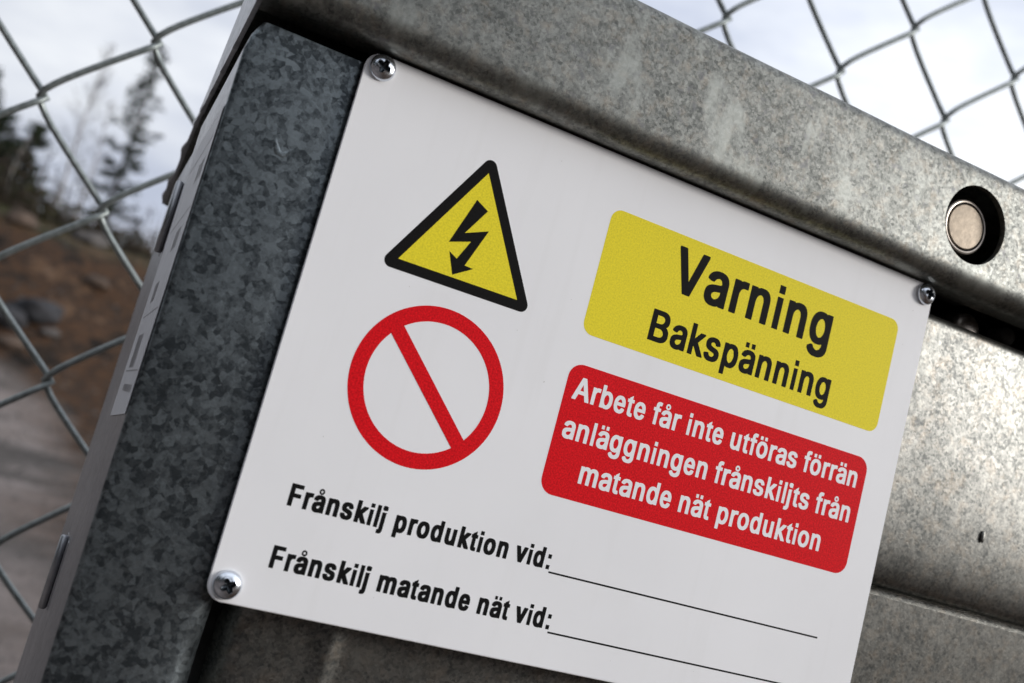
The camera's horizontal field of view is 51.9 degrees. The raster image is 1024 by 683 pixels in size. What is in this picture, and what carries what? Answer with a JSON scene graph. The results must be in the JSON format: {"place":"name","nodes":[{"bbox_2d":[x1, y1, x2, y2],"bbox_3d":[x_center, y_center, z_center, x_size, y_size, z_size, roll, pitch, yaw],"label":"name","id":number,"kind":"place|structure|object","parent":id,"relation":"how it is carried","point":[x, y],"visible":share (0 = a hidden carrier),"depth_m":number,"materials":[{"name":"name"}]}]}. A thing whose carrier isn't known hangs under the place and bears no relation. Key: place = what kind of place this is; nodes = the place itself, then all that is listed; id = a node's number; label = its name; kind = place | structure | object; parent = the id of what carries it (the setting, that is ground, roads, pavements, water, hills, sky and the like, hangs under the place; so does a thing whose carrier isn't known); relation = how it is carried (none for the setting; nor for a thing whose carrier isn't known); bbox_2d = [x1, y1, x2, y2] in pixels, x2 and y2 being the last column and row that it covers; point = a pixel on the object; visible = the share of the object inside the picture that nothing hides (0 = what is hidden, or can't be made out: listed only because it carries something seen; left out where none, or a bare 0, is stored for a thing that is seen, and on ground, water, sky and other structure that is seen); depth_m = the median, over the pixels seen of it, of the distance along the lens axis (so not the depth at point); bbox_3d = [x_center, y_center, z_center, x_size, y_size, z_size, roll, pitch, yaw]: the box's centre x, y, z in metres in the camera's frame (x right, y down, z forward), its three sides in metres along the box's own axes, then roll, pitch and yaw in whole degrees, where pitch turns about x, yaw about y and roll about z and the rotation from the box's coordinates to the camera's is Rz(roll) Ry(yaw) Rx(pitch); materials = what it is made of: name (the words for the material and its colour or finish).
{"place":"outdoors","nodes":[
{"label":"outdoors","id":0,"kind":"place"},
{"bbox_2d":[0,201,150,682],"bbox_3d":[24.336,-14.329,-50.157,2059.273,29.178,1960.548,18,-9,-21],"label":"ground","id":1,"kind":"structure","parent":0,"point":[65,271],"depth_m":25.57,"materials":[{"name":"soil"}]},
{"bbox_2d":[0,67,4,108],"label":"spruce tree","id":2,"kind":"object","parent":1,"relation":"on","point":[1,74],"visible":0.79,"depth_m":41.75,"materials":[{"name":"green plant"}]},
{"bbox_2d":[0,335,23,350],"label":"boulder","id":3,"kind":"object","parent":1,"relation":"on","point":[11,342],"visible":0.88,"depth_m":26.24,"materials":[{"name":"stone"}]},
{"bbox_2d":[0,304,27,329],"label":"boulder","id":4,"kind":"object","parent":1,"relation":"on","point":[19,317],"visible":0.65,"depth_m":27.05,"materials":[{"name":"grey stone"}]},
{"bbox_2d":[0,109,30,205],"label":"spruce tree","id":5,"kind":"object","parent":1,"relation":"on","point":[6,143],"visible":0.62,"depth_m":37.94,"materials":[{"name":"green plant"}]},
{"bbox_2d":[0,135,35,196],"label":"birch tree","id":6,"kind":"object","parent":1,"relation":"on","point":[16,161],"visible":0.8,"depth_m":37.40,"materials":[{"name":"grey plant"}]},
{"bbox_2d":[5,208,38,228],"bbox_3d":[-14.930,-3.723,32.067,1.003,0.514,0.869,18,-9,-21],"label":"boulder","id":7,"kind":"object","parent":1,"relation":"on","point":[21,217],"visible":0.94,"depth_m":31.75,"materials":[{"name":"beige stone"}]},
{"bbox_2d":[7,119,58,209],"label":"spruce tree","id":8,"kind":"object","parent":1,"relation":"on","point":[43,142],"visible":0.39,"depth_m":40.18,"materials":[{"name":"green plant"}]},
{"bbox_2d":[4,297,64,324],"bbox_3d":[-12.776,-0.822,28.040,1.426,0.734,1.190,14,-8,9],"label":"boulder","id":9,"kind":"object","parent":1,"relation":"on","point":[37,311],"visible":0.82,"depth_m":27.65,"materials":[{"name":"grey stone"}]},
{"bbox_2d":[37,327,60,336],"bbox_3d":[-12.203,-0.239,27.718,0.597,0.277,0.456,18,-9,-21],"label":"boulder","id":10,"kind":"object","parent":1,"relation":"on","point":[49,332],"visible":1,"depth_m":27.59,"materials":[{"name":"grey stone"}]},
{"bbox_2d":[0,212,147,671],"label":"loose stones","id":11,"kind":"object","parent":1,"relation":"on","point":[37,452],"visible":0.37,"depth_m":18.01,"materials":[{"name":"grey gravel"}]},
{"bbox_2d":[0,113,156,258],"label":"scrub","id":12,"kind":"object","parent":1,"relation":"on","point":[56,220],"visible":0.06,"depth_m":35.74,"materials":[{"name":"green plant"}]},
{"bbox_2d":[48,42,116,205],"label":"birch tree","id":13,"kind":"object","parent":1,"relation":"on","point":[87,109],"visible":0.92,"depth_m":46.69,"materials":[{"name":"grey plant"}]},
{"bbox_2d":[0,95,165,259],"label":"dry scrub","id":14,"kind":"object","parent":1,"relation":"on","point":[131,242],"visible":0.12,"depth_m":35.79,"materials":[{"name":"brown plant"}]},
{"bbox_2d":[68,229,109,247],"bbox_3d":[-13.746,-3.314,34.220,1.291,0.602,0.913,18,-9,-21],"label":"boulder","id":15,"kind":"object","parent":1,"relation":"on","point":[94,239],"visible":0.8,"depth_m":33.98,"materials":[{"name":"grey stone"}]},
{"bbox_2d":[81,274,109,289],"bbox_3d":[-12.252,-1.733,30.977,0.786,0.441,0.681,12,-9,22],"label":"boulder","id":16,"kind":"object","parent":1,"relation":"on","point":[94,281],"visible":0.99,"depth_m":30.79,"materials":[{"name":"stone"}]},
{"bbox_2d":[73,100,118,220],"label":"birch tree","id":17,"kind":"object","parent":1,"relation":"on","point":[89,177],"visible":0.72,"depth_m":52.55,"materials":[{"name":"grey plant"}]},
{"bbox_2d":[83,199,119,239],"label":"spruce tree","id":18,"kind":"object","parent":1,"relation":"on","point":[108,208],"visible":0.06,"depth_m":42.26,"materials":[{"name":"green plant"}]},
{"bbox_2d":[71,47,170,223],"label":"pine tree","id":19,"kind":"object","parent":1,"relation":"on","point":[119,174],"visible":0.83,"depth_m":44.69,"materials":[{"name":"green plant"}]},
{"bbox_2d":[119,226,141,246],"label":"spruce tree","id":20,"kind":"object","parent":1,"relation":"on","point":[133,235],"visible":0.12,"depth_m":49.39,"materials":[{"name":"green plant"}]},
{"bbox_2d":[0,0,1023,682],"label":"chain link fence","id":21,"kind":"object","parent":1,"relation":"on","point":[42,96],"visible":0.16,"depth_m":0.54,"materials":[{"name":"metal"}]},
{"bbox_2d":[13,0,1023,682],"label":"steel cabinet","id":22,"kind":"object","parent":1,"relation":"on","point":[125,598],"visible":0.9,"depth_m":0.30,"materials":[{"name":"metal"}]},
{"bbox_2d":[110,103,224,414],"bbox_3d":[-0.101,-0.021,0.303,0.001,0.090,0.072,18,-9,-21],"label":"paper sticker","id":23,"kind":"object","parent":22,"relation":"attached to","point":[138,349],"visible":1,"depth_m":0.30,"materials":[{"name":"grey paper"}]},
{"bbox_2d":[212,570,242,599],"bbox_3d":[-0.074,0.062,0.271,0.008,0.008,0.009,-17,5,-22],"label":"pan head screw","id":24,"kind":"object","parent":22,"relation":"attached to","point":[227,584],"visible":1,"depth_m":0.27,"materials":[{"name":"grey metal"}]},
{"bbox_2d":[369,54,395,81],"bbox_3d":[-0.036,-0.075,0.291,0.008,0.008,0.009,39,-14,-17],"label":"pan head screw","id":25,"kind":"object","parent":22,"relation":"attached to","point":[382,67],"visible":1,"depth_m":0.29,"materials":[{"name":"grey metal"}]},
{"bbox_2d":[207,54,930,682],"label":"warning sign","id":26,"kind":"object","parent":22,"relation":"attached to","point":[541,394],"visible":1,"depth_m":0.31,"materials":[{"name":"white plastic"}]},
{"bbox_2d":[918,283,934,304],"bbox_3d":[0.142,-0.016,0.365,0.008,0.008,0.009,27,-15,-23],"label":"pan head screw","id":27,"kind":"object","parent":22,"relation":"attached to","point":[926,293],"visible":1,"depth_m":0.36,"materials":[{"name":"grey metal"}]},
{"bbox_2d":[0,0,1023,249],"label":"sky","id":28,"kind":"structure","parent":0,"point":[962,57],"materials":[{"name":"white"}]}
]}

